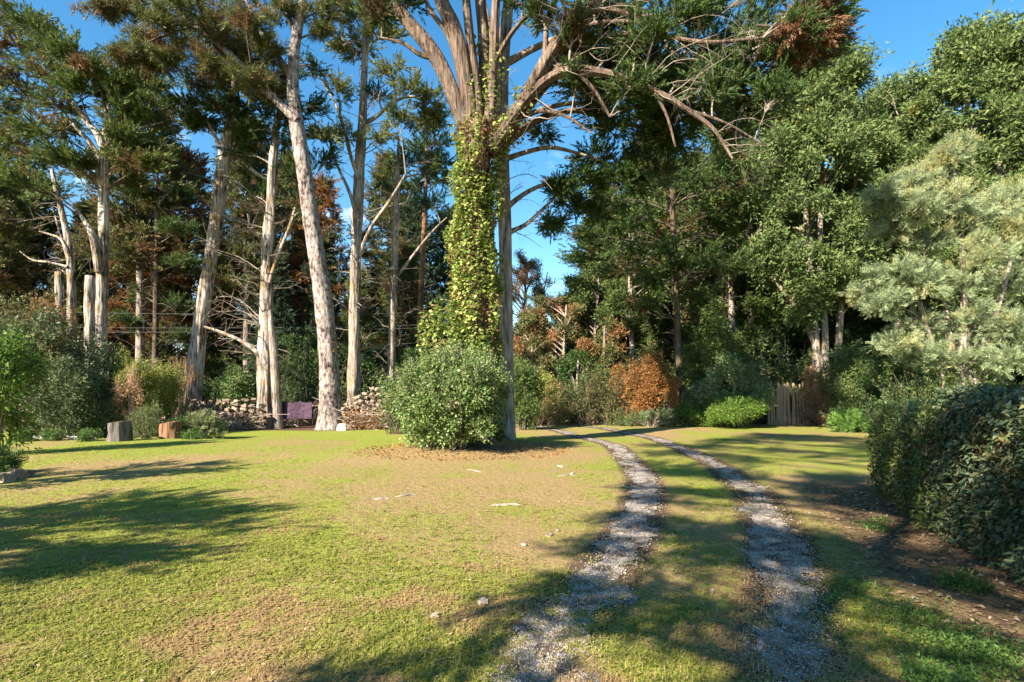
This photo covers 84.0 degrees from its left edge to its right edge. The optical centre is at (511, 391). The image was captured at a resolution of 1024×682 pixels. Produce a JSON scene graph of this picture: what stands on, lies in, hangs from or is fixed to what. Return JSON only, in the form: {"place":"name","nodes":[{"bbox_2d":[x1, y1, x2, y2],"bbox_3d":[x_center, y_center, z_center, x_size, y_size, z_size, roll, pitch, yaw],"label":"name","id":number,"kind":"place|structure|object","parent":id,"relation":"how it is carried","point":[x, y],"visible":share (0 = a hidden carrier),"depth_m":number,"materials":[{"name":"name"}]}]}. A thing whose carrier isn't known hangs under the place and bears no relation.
{"place":"outdoors","nodes":[
{"label":"outdoors","id":0,"kind":"place"},
{"bbox_2d":[0,405,1023,681],"bbox_3d":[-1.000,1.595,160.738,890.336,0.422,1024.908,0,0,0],"label":"ground","id":1,"kind":"structure","parent":0,"point":[820,455],"depth_m":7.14,"materials":[{"name":"green plant"}]},
{"bbox_2d":[0,441,28,472],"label":"potted plant","id":2,"kind":"object","parent":1,"relation":"on","point":[10,461],"visible":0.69,"depth_m":11.24,"materials":[{"name":"green plant"}]},
{"bbox_2d":[0,114,49,314],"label":"wood cypress","id":3,"kind":"object","parent":1,"relation":"on","point":[19,209],"visible":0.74,"depth_m":38.67,"materials":[{"name":"green plant"}]},
{"bbox_2d":[0,317,58,451],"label":"leafy shrub","id":4,"kind":"object","parent":1,"relation":"on","point":[15,351],"visible":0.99,"depth_m":14.62,"materials":[{"name":"green plant"}]},
{"bbox_2d":[0,156,79,322],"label":"wood conifer","id":5,"kind":"object","parent":1,"relation":"on","point":[44,253],"visible":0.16,"depth_m":43.42,"materials":[{"name":"green plant"}]},
{"bbox_2d":[0,288,81,429],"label":"olive shrub","id":6,"kind":"object","parent":1,"relation":"on","point":[31,305],"visible":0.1,"depth_m":24.71,"materials":[{"name":"green plant"}]},
{"bbox_2d":[6,169,77,348],"bbox_3d":[-22.258,-4.287,27.219,2.812,12.412,2.912,0,0,-30],"label":"snapped trunk","id":7,"kind":"object","parent":1,"relation":"on","point":[66,242],"visible":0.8,"depth_m":26.68,"materials":[{"name":"beige plant"}]},
{"bbox_2d":[0,300,123,435],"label":"olive shrub","id":8,"kind":"object","parent":1,"relation":"on","point":[45,340],"visible":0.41,"depth_m":21.40,"materials":[{"name":"green plant"}]},
{"bbox_2d":[22,351,122,437],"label":"olive shrub","id":9,"kind":"object","parent":1,"relation":"on","point":[74,379],"visible":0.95,"depth_m":20.67,"materials":[{"name":"green plant"}]},
{"bbox_2d":[41,248,112,388],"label":"wood conifer","id":10,"kind":"object","parent":1,"relation":"on","point":[80,290],"visible":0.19,"depth_m":39.61,"materials":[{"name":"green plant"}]},
{"bbox_2d":[84,275,95,368],"bbox_3d":[-18.725,-1.626,25.187,0.735,7.071,0.646,0,0,0],"label":"sawn trunk","id":11,"kind":"object","parent":1,"relation":"on","point":[89,304],"visible":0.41,"depth_m":25.04,"materials":[{"name":"grey wood"}]},
{"bbox_2d":[0,0,183,374],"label":"forked cypress","id":12,"kind":"object","parent":1,"relation":"on","point":[72,69],"visible":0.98,"depth_m":25.22,"materials":[{"name":"green plant"}]},
{"bbox_2d":[68,193,135,358],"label":"wood conifer","id":13,"kind":"object","parent":1,"relation":"on","point":[83,210],"visible":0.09,"depth_m":47.21,"materials":[{"name":"green plant"}]},
{"bbox_2d":[77,219,159,358],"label":"wood conifer","id":14,"kind":"object","parent":1,"relation":"on","point":[110,337],"visible":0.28,"depth_m":41.32,"materials":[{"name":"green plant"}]},
{"bbox_2d":[106,421,132,441],"bbox_3d":[-12.759,1.277,18.513,0.656,0.671,0.698,0,0,37],"label":"tree stump","id":15,"kind":"object","parent":1,"relation":"on","point":[119,431],"visible":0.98,"depth_m":18.27,"materials":[{"name":"grey wood"}]},
{"bbox_2d":[51,38,205,368],"bbox_3d":[-25.526,-11.045,39.177,9.249,25.702,8.711,0,0,0],"label":"wood cypress","id":16,"kind":"object","parent":1,"relation":"on","point":[115,216],"visible":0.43,"depth_m":38.07,"materials":[{"name":"green plant"}]},
{"bbox_2d":[108,361,149,421],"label":"shrub","id":17,"kind":"object","parent":1,"relation":"on","point":[139,394],"visible":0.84,"depth_m":21.66,"materials":[{"name":"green plant"}]},
{"bbox_2d":[104,342,172,435],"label":"shrub","id":18,"kind":"object","parent":1,"relation":"on","point":[148,380],"visible":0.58,"depth_m":22.69,"materials":[{"name":"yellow plant"}]},
{"bbox_2d":[123,400,162,438],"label":"rosemary bush","id":19,"kind":"object","parent":1,"relation":"on","point":[138,431],"visible":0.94,"depth_m":20.02,"materials":[{"name":"green plant"}]},
{"bbox_2d":[85,144,225,418],"bbox_3d":[-23.640,-7.374,38.389,8.752,18.619,7.970,0,0,42],"label":"dark pine","id":20,"kind":"object","parent":1,"relation":"on","point":[169,226],"visible":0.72,"depth_m":37.87,"materials":[{"name":"green plant"}]},
{"bbox_2d":[125,213,213,407],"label":"wood conifer","id":21,"kind":"object","parent":1,"relation":"on","point":[168,351],"visible":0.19,"depth_m":41.97,"materials":[{"name":"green plant"}]},
{"bbox_2d":[154,356,191,422],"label":"yellow shrub","id":22,"kind":"object","parent":1,"relation":"on","point":[171,407],"visible":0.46,"depth_m":24.44,"materials":[{"name":"green plant"}]},
{"bbox_2d":[135,141,241,377],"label":"wood conifer","id":23,"kind":"object","parent":1,"relation":"on","point":[201,162],"visible":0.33,"depth_m":42.09,"materials":[{"name":"green plant"}]},
{"bbox_2d":[182,407,231,438],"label":"strap leaved clump","id":24,"kind":"object","parent":1,"relation":"on","point":[210,423],"visible":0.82,"depth_m":20.54,"materials":[{"name":"green plant"}]},
{"bbox_2d":[68,0,347,429],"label":"plated pine","id":25,"kind":"object","parent":1,"relation":"on","point":[150,49],"visible":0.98,"depth_m":26.48,"materials":[{"name":"green plant"}]},
{"bbox_2d":[176,240,254,401],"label":"wood conifer","id":26,"kind":"object","parent":1,"relation":"on","point":[214,363],"visible":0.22,"depth_m":43.30,"materials":[{"name":"green plant"}]},
{"bbox_2d":[161,398,270,428],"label":"stone wall","id":27,"kind":"structure","parent":1,"relation":"on","point":[243,409],"depth_m":27.17,"materials":[{"name":"grey stone"}]},
{"bbox_2d":[147,1,286,404],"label":"leaning cypress","id":28,"kind":"object","parent":1,"relation":"on","point":[195,119],"visible":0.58,"depth_m":28.72,"materials":[{"name":"green plant"}]},
{"bbox_2d":[214,356,256,407],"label":"round evergreen","id":29,"kind":"object","parent":1,"relation":"on","point":[237,383],"visible":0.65,"depth_m":29.12,"materials":[{"name":"green plant"}]},
{"bbox_2d":[185,115,301,378],"bbox_3d":[-18.967,-9.195,40.859,7.492,22.104,7.954,0,0,41],"label":"wood cypress","id":30,"kind":"object","parent":1,"relation":"on","point":[229,266],"visible":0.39,"depth_m":39.88,"materials":[{"name":"green plant"}]},
{"bbox_2d":[180,44,346,427],"bbox_3d":[-12.222,-8.178,28.786,7.532,20.263,6.637,0,0,0],"label":"dead limbed cypress","id":31,"kind":"object","parent":1,"relation":"on","point":[269,258],"visible":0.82,"depth_m":28.34,"materials":[{"name":"grey wood"}]},
{"bbox_2d":[238,251,304,402],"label":"wood conifer","id":32,"kind":"object","parent":1,"relation":"on","point":[280,308],"visible":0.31,"depth_m":39.62,"materials":[{"name":"green plant"}]},
{"bbox_2d":[260,310,286,428],"bbox_3d":[-11.523,-1.024,27.788,1.423,5.951,1.910,0,0,-30],"label":"short trunk","id":33,"kind":"object","parent":1,"relation":"on","point":[277,421],"visible":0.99,"depth_m":27.65,"materials":[{"name":"grey plant"}]},
{"bbox_2d":[240,147,340,308],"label":"wood cypress","id":34,"kind":"object","parent":1,"relation":"on","point":[293,190],"visible":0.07,"depth_m":50.75,"materials":[{"name":"green plant"}]},
{"bbox_2d":[242,333,347,425],"bbox_3d":[-11.428,-0.673,30.511,6.616,4.944,3.106,0,0,0],"label":"bramble","id":35,"kind":"object","parent":1,"relation":"on","point":[306,396],"visible":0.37,"depth_m":30.26,"materials":[{"name":"green plant"}]},
{"bbox_2d":[282,402,311,418],"bbox_3d":[-10.648,0.897,28.015,1.600,0.830,0.201,0,0,0],"label":"purple sheet","id":36,"kind":"object","parent":1,"relation":"on","point":[295,410],"visible":0.92,"depth_m":28.00,"materials":[{"name":"purple fabric"}]},
{"bbox_2d":[254,329,348,419],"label":"understorey shrub","id":37,"kind":"object","parent":1,"relation":"on","point":[294,339],"visible":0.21,"depth_m":32.91,"materials":[{"name":"green plant"}]},
{"bbox_2d":[280,234,346,372],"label":"wood conifer","id":38,"kind":"object","parent":1,"relation":"on","point":[330,253],"visible":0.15,"depth_m":41.38,"materials":[{"name":"green plant"}]},
{"bbox_2d":[280,170,350,338],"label":"wood conifer","id":39,"kind":"object","parent":1,"relation":"on","point":[324,191],"visible":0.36,"depth_m":42.33,"materials":[{"name":"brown plant"}]},
{"bbox_2d":[337,266,380,406],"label":"wood conifer","id":40,"kind":"object","parent":1,"relation":"on","point":[369,340],"visible":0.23,"depth_m":39.61,"materials":[{"name":"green plant"}]},
{"bbox_2d":[325,401,401,429],"bbox_3d":[-6.550,1.190,26.343,4.562,1.585,1.298,0,0,0],"label":"brushwood","id":41,"kind":"object","parent":1,"relation":"on","point":[351,415],"visible":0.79,"depth_m":26.28,"materials":[{"name":"brown plant"}]},
{"bbox_2d":[339,343,401,399],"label":"understorey shrub","id":42,"kind":"object","parent":1,"relation":"on","point":[369,359],"visible":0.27,"depth_m":34.82,"materials":[{"name":"green plant"}]},
{"bbox_2d":[340,386,401,429],"bbox_3d":[-6.472,0.772,26.924,3.653,2.150,0.916,0,0,4],"label":"woodpile","id":43,"kind":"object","parent":1,"relation":"on","point":[368,401],"depth_m":26.79,"materials":[{"name":"beige wood"}]},
{"bbox_2d":[289,0,454,408],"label":"bare lower cypress","id":44,"kind":"object","parent":1,"relation":"on","point":[438,114],"visible":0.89,"depth_m":29.21,"materials":[{"name":"grey plant"}]},
{"bbox_2d":[362,261,398,351],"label":"wood conifer","id":45,"kind":"object","parent":1,"relation":"on","point":[378,294],"visible":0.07,"depth_m":44.35,"materials":[{"name":"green plant"}]},
{"bbox_2d":[345,147,434,306],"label":"wood cypress","id":46,"kind":"object","parent":1,"relation":"on","point":[386,215],"visible":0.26,"depth_m":45.75,"materials":[{"name":"green plant"}]},
{"bbox_2d":[367,369,413,433],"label":"bramble","id":47,"kind":"object","parent":1,"relation":"on","point":[392,419],"visible":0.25,"depth_m":23.70,"materials":[{"name":"green plant"}]},
{"bbox_2d":[344,134,456,390],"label":"twiggy cypress","id":48,"kind":"object","parent":1,"relation":"on","point":[430,159],"visible":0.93,"depth_m":31.49,"materials":[{"name":"green plant"}]},
{"bbox_2d":[365,233,436,391],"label":"wood conifer","id":49,"kind":"object","parent":1,"relation":"on","point":[408,249],"visible":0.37,"depth_m":39.36,"materials":[{"name":"green plant"}]},
{"bbox_2d":[375,190,456,351],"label":"wood conifer","id":50,"kind":"object","parent":1,"relation":"on","point":[415,234],"visible":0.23,"depth_m":45.33,"materials":[{"name":"green plant"}]},
{"bbox_2d":[376,108,456,348],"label":"orange barked pine","id":51,"kind":"object","parent":1,"relation":"on","point":[436,142],"visible":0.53,"depth_m":36.86,"materials":[{"name":"green plant"}]},
{"bbox_2d":[376,334,516,450],"bbox_3d":[-1.552,0.054,14.348,3.710,2.969,3.260,0,0,41],"label":"round bush","id":52,"kind":"object","parent":1,"relation":"on","point":[451,398],"visible":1,"depth_m":13.66,"materials":[{"name":"green plant"}]},
{"bbox_2d":[424,204,491,350],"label":"wood conifer","id":53,"kind":"object","parent":1,"relation":"on","point":[445,279],"visible":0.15,"depth_m":48.99,"materials":[{"name":"green plant"}]},
{"bbox_2d":[348,439,571,460],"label":"leaf litter","id":54,"kind":"object","parent":1,"relation":"on","point":[403,445],"visible":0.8,"depth_m":13.95,"materials":[{"name":"brown plant"}]},
{"bbox_2d":[513,355,547,429],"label":"edge shrub","id":55,"kind":"object","parent":1,"relation":"on","point":[525,378],"visible":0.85,"depth_m":23.74,"materials":[{"name":"green plant"}]},
{"bbox_2d":[512,249,556,341],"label":"autumn tree","id":56,"kind":"object","parent":1,"relation":"on","point":[523,270],"visible":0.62,"depth_m":41.55,"materials":[{"name":"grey plant"}]},
{"bbox_2d":[513,303,564,398],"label":"autumn tree","id":57,"kind":"object","parent":1,"relation":"on","point":[538,348],"visible":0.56,"depth_m":30.61,"materials":[{"name":"grey plant"}]},
{"bbox_2d":[514,378,585,426],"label":"bramble","id":58,"kind":"object","parent":1,"relation":"on","point":[544,413],"visible":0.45,"depth_m":26.82,"materials":[{"name":"green plant"}]},
{"bbox_2d":[514,292,600,394],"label":"autumn tree","id":59,"kind":"object","parent":1,"relation":"on","point":[553,305],"visible":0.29,"depth_m":35.02,"materials":[{"name":"brown plant"}]},
{"bbox_2d":[554,347,607,422],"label":"autumn tree","id":60,"kind":"object","parent":1,"relation":"on","point":[566,366],"visible":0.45,"depth_m":29.94,"materials":[{"name":"green plant"}]},
{"bbox_2d":[544,373,625,424],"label":"bramble","id":61,"kind":"object","parent":1,"relation":"on","point":[577,414],"visible":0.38,"depth_m":28.20,"materials":[{"name":"green plant"}]},
{"bbox_2d":[485,0,687,439],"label":"straight conifer","id":62,"kind":"object","parent":1,"relation":"on","point":[565,186],"visible":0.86,"depth_m":17.92,"materials":[{"name":"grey plant"}]},
{"bbox_2d":[554,252,627,343],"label":"autumn tree","id":63,"kind":"object","parent":1,"relation":"on","point":[577,287],"visible":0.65,"depth_m":37.49,"materials":[{"name":"green plant"}]},
{"bbox_2d":[555,362,639,425],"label":"bramble","id":64,"kind":"object","parent":1,"relation":"on","point":[590,413],"visible":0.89,"depth_m":27.78,"materials":[{"name":"green plant"}]},
{"bbox_2d":[573,315,630,419],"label":"autumn tree","id":65,"kind":"object","parent":1,"relation":"on","point":[610,334],"visible":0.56,"depth_m":30.57,"materials":[{"name":"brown plant"}]},
{"bbox_2d":[556,184,650,405],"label":"wood conifer","id":66,"kind":"object","parent":1,"relation":"on","point":[582,331],"visible":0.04,"depth_m":41.29,"materials":[{"name":"green plant"}]},
{"bbox_2d":[349,0,868,441],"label":"ivy clad cypress","id":67,"kind":"object","parent":1,"relation":"on","point":[797,35],"visible":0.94,"depth_m":15.77,"materials":[{"name":"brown plant"}]},
{"bbox_2d":[415,29,544,440],"bbox_3d":[-0.955,-4.557,16.572,3.747,12.130,1.995,0,0,0],"label":"ivy vine","id":68,"kind":"object","parent":67,"relation":"attached to","point":[455,249],"visible":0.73,"depth_m":16.17,"materials":[{"name":"green plant"}]},
{"bbox_2d":[593,189,680,413],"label":"oak tree","id":69,"kind":"object","parent":1,"relation":"on","point":[615,300],"visible":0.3,"depth_m":32.62,"materials":[{"name":"green plant"}]},
{"bbox_2d":[608,154,688,413],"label":"wood conifer","id":70,"kind":"object","parent":1,"relation":"on","point":[641,340],"visible":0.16,"depth_m":38.97,"materials":[{"name":"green plant"}]},
{"bbox_2d":[621,342,682,420],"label":"rust bush","id":71,"kind":"object","parent":1,"relation":"on","point":[650,380],"visible":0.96,"depth_m":26.77,"materials":[{"name":"brown plant"}]},
{"bbox_2d":[553,99,788,421],"bbox_3d":[8.053,-8.814,29.009,12.081,21.265,9.227,0,0,0],"label":"drooping cedar","id":72,"kind":"object","parent":1,"relation":"on","point":[673,265],"visible":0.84,"depth_m":27.64,"materials":[{"name":"green plant"}]},
{"bbox_2d":[641,258,711,412],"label":"oak tree","id":73,"kind":"object","parent":1,"relation":"on","point":[663,325],"visible":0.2,"depth_m":37.18,"materials":[{"name":"green plant"}]},
{"bbox_2d":[672,398,707,426],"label":"green shrub","id":74,"kind":"object","parent":1,"relation":"on","point":[694,415],"visible":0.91,"depth_m":26.01,"materials":[{"name":"green plant"}]},
{"bbox_2d":[655,297,759,408],"bbox_3d":[10.142,-1.434,28.959,4.833,6.418,4.950,0,0,-42],"label":"variegated shrub","id":75,"kind":"object","parent":1,"relation":"on","point":[704,352],"visible":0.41,"depth_m":28.22,"materials":[{"name":"green plant"}]},
{"bbox_2d":[680,351,779,426],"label":"variegated shrub","id":76,"kind":"object","parent":1,"relation":"on","point":[750,384],"visible":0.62,"depth_m":26.56,"materials":[{"name":"green plant"}]},
{"bbox_2d":[668,316,793,390],"bbox_3d":[12.793,-1.448,33.711,7.499,6.622,6.720,0,0,-36],"label":"understorey shrub","id":77,"kind":"object","parent":1,"relation":"on","point":[756,354],"visible":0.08,"depth_m":32.50,"materials":[{"name":"green plant"}]},
{"bbox_2d":[665,141,801,358],"bbox_3d":[11.979,-6.210,31.034,7.590,16.020,6.154,0,0,0],"label":"oak tree","id":78,"kind":"object","parent":1,"relation":"on","point":[757,306],"visible":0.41,"depth_m":30.38,"materials":[{"name":"green plant"}]},
{"bbox_2d":[697,392,770,427],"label":"green shrub","id":79,"kind":"object","parent":1,"relation":"on","point":[733,412],"visible":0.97,"depth_m":24.80,"materials":[{"name":"green plant"}]},
{"bbox_2d":[713,319,823,423],"bbox_3d":[13.031,-0.985,28.776,6.221,5.271,2.803,0,0,0],"label":"bramble","id":80,"kind":"object","parent":1,"relation":"on","point":[774,382],"visible":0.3,"depth_m":28.53,"materials":[{"name":"green plant"}]},
{"bbox_2d":[758,317,830,417],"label":"understorey shrub","id":81,"kind":"object","parent":1,"relation":"on","point":[800,342],"visible":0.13,"depth_m":33.89,"materials":[{"name":"green plant"}]},
{"bbox_2d":[767,382,832,424],"bbox_3d":[14.092,0.595,27.606,3.372,2.191,0.250,0,0,0],"label":"paling fence","id":82,"kind":"object","parent":1,"relation":"on","point":[783,394],"visible":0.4,"depth_m":27.58,"materials":[{"name":"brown wood"}]},
{"bbox_2d":[795,360,836,424],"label":"shrub","id":83,"kind":"object","parent":1,"relation":"on","point":[811,386],"visible":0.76,"depth_m":27.11,"materials":[{"name":"green plant"}]},
{"bbox_2d":[734,32,905,422],"bbox_3d":[15.271,-8.179,28.966,8.508,19.895,7.030,0,0,0],"label":"oak tree","id":84,"kind":"object","parent":1,"relation":"on","point":[811,137],"visible":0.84,"depth_m":27.63,"materials":[{"name":"green plant"}]},
{"bbox_2d":[796,318,886,399],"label":"understorey shrub","id":85,"kind":"object","parent":1,"relation":"on","point":[855,331],"visible":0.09,"depth_m":32.21,"materials":[{"name":"green plant"}]},
{"bbox_2d":[812,338,878,418],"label":"bush","id":86,"kind":"object","parent":1,"relation":"on","point":[847,371],"visible":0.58,"depth_m":25.87,"materials":[{"name":"green plant"}]},
{"bbox_2d":[824,405,870,432],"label":"strap leaved clump","id":87,"kind":"object","parent":1,"relation":"on","point":[847,421],"visible":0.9,"depth_m":22.36,"materials":[{"name":"green plant"}]},
{"bbox_2d":[823,69,965,330],"bbox_3d":[21.544,-7.976,32.290,7.452,19.497,9.018,0,0,24],"label":"oak tree","id":88,"kind":"object","parent":1,"relation":"on","point":[895,91],"visible":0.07,"depth_m":30.73,"materials":[{"name":"green plant"}]},
{"bbox_2d":[853,353,936,415],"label":"bush","id":89,"kind":"object","parent":1,"relation":"on","point":[870,387],"visible":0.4,"depth_m":23.65,"materials":[{"name":"green plant"}]},
{"bbox_2d":[768,486,1023,681],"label":"leaf litter","id":90,"kind":"object","parent":1,"relation":"on","point":[947,596],"visible":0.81,"depth_m":5.28,"materials":[{"name":"brown plant"}]},
{"bbox_2d":[843,591,995,643],"bbox_3d":[2.803,1.553,3.930,1.148,0.172,0.705,0,0,-30],"label":"weed patch","id":91,"kind":"object","parent":1,"relation":"on","point":[914,612],"visible":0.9,"depth_m":3.98,"materials":[{"name":"green plant"}]},
{"bbox_2d":[850,318,991,392],"bbox_3d":[21.793,-1.159,30.273,6.847,6.046,6.136,0,0,-28],"label":"understorey shrub","id":92,"kind":"object","parent":1,"relation":"on","point":[877,353],"visible":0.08,"depth_m":29.83,"materials":[{"name":"green plant"}]},
{"bbox_2d":[837,128,1023,389],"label":"mimosa tree","id":93,"kind":"object","parent":1,"relation":"on","point":[918,179],"visible":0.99,"depth_m":19.42,"materials":[{"name":"green plant"}]},
{"bbox_2d":[877,647,989,681],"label":"weed patch","id":94,"kind":"object","parent":1,"relation":"on","point":[927,673],"visible":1,"depth_m":3.09,"materials":[{"name":"green plant"}]},
{"bbox_2d":[859,342,1023,413],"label":"bramble","id":95,"kind":"object","parent":1,"relation":"on","point":[925,390],"visible":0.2,"depth_m":19.81,"materials":[{"name":"green plant"}]},
{"bbox_2d":[863,396,1020,528],"bbox_3d":[6.115,0.852,7.649,2.076,1.621,4.105,0,0,23],"label":"clipped hedge","id":96,"kind":"object","parent":1,"relation":"on","point":[901,430],"visible":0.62,"depth_m":7.17,"materials":[{"name":"green plant"}]},
{"bbox_2d":[876,608,1023,681],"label":"weed patch","id":97,"kind":"object","parent":1,"relation":"on","point":[984,651],"visible":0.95,"depth_m":3.40,"materials":[{"name":"green plant"}]},
{"bbox_2d":[880,0,1023,383],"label":"oak tree","id":98,"kind":"object","parent":1,"relation":"on","point":[982,63],"visible":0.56,"depth_m":26.10,"materials":[{"name":"green plant"}]},
{"bbox_2d":[926,564,996,597],"bbox_3d":[3.619,1.538,4.605,0.444,0.269,0.512,0,0,-36],"label":"weed patch","id":99,"kind":"object","parent":1,"relation":"on","point":[968,585],"visible":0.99,"depth_m":4.57,"materials":[{"name":"green plant"}]},
{"bbox_2d":[922,382,1023,585],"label":"clipped hedge","id":100,"kind":"object","parent":1,"relation":"on","point":[993,464],"visible":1,"depth_m":5.29,"materials":[{"name":"green plant"}]},
{"bbox_2d":[0,446,1023,681],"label":"fallen leaves","id":101,"kind":"object","parent":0,"point":[523,677],"depth_m":3.83,"materials":[{"name":"brown plant"}]},
{"bbox_2d":[0,0,1023,355],"label":"sky","id":102,"kind":"structure","parent":0,"point":[908,25],"materials":[{"name":"blue"}]},
{"bbox_2d":[475,425,669,681],"bbox_3d":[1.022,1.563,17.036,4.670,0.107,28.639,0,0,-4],"label":"gravel track","id":103,"kind":"structure","parent":0,"point":[617,572],"depth_m":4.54,"materials":[{"name":"grey gravel"}]},
{"bbox_2d":[537,421,854,681],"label":"gravel track","id":104,"kind":"structure","parent":0,"point":[771,563],"depth_m":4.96,"materials":[{"name":"grey gravel"}]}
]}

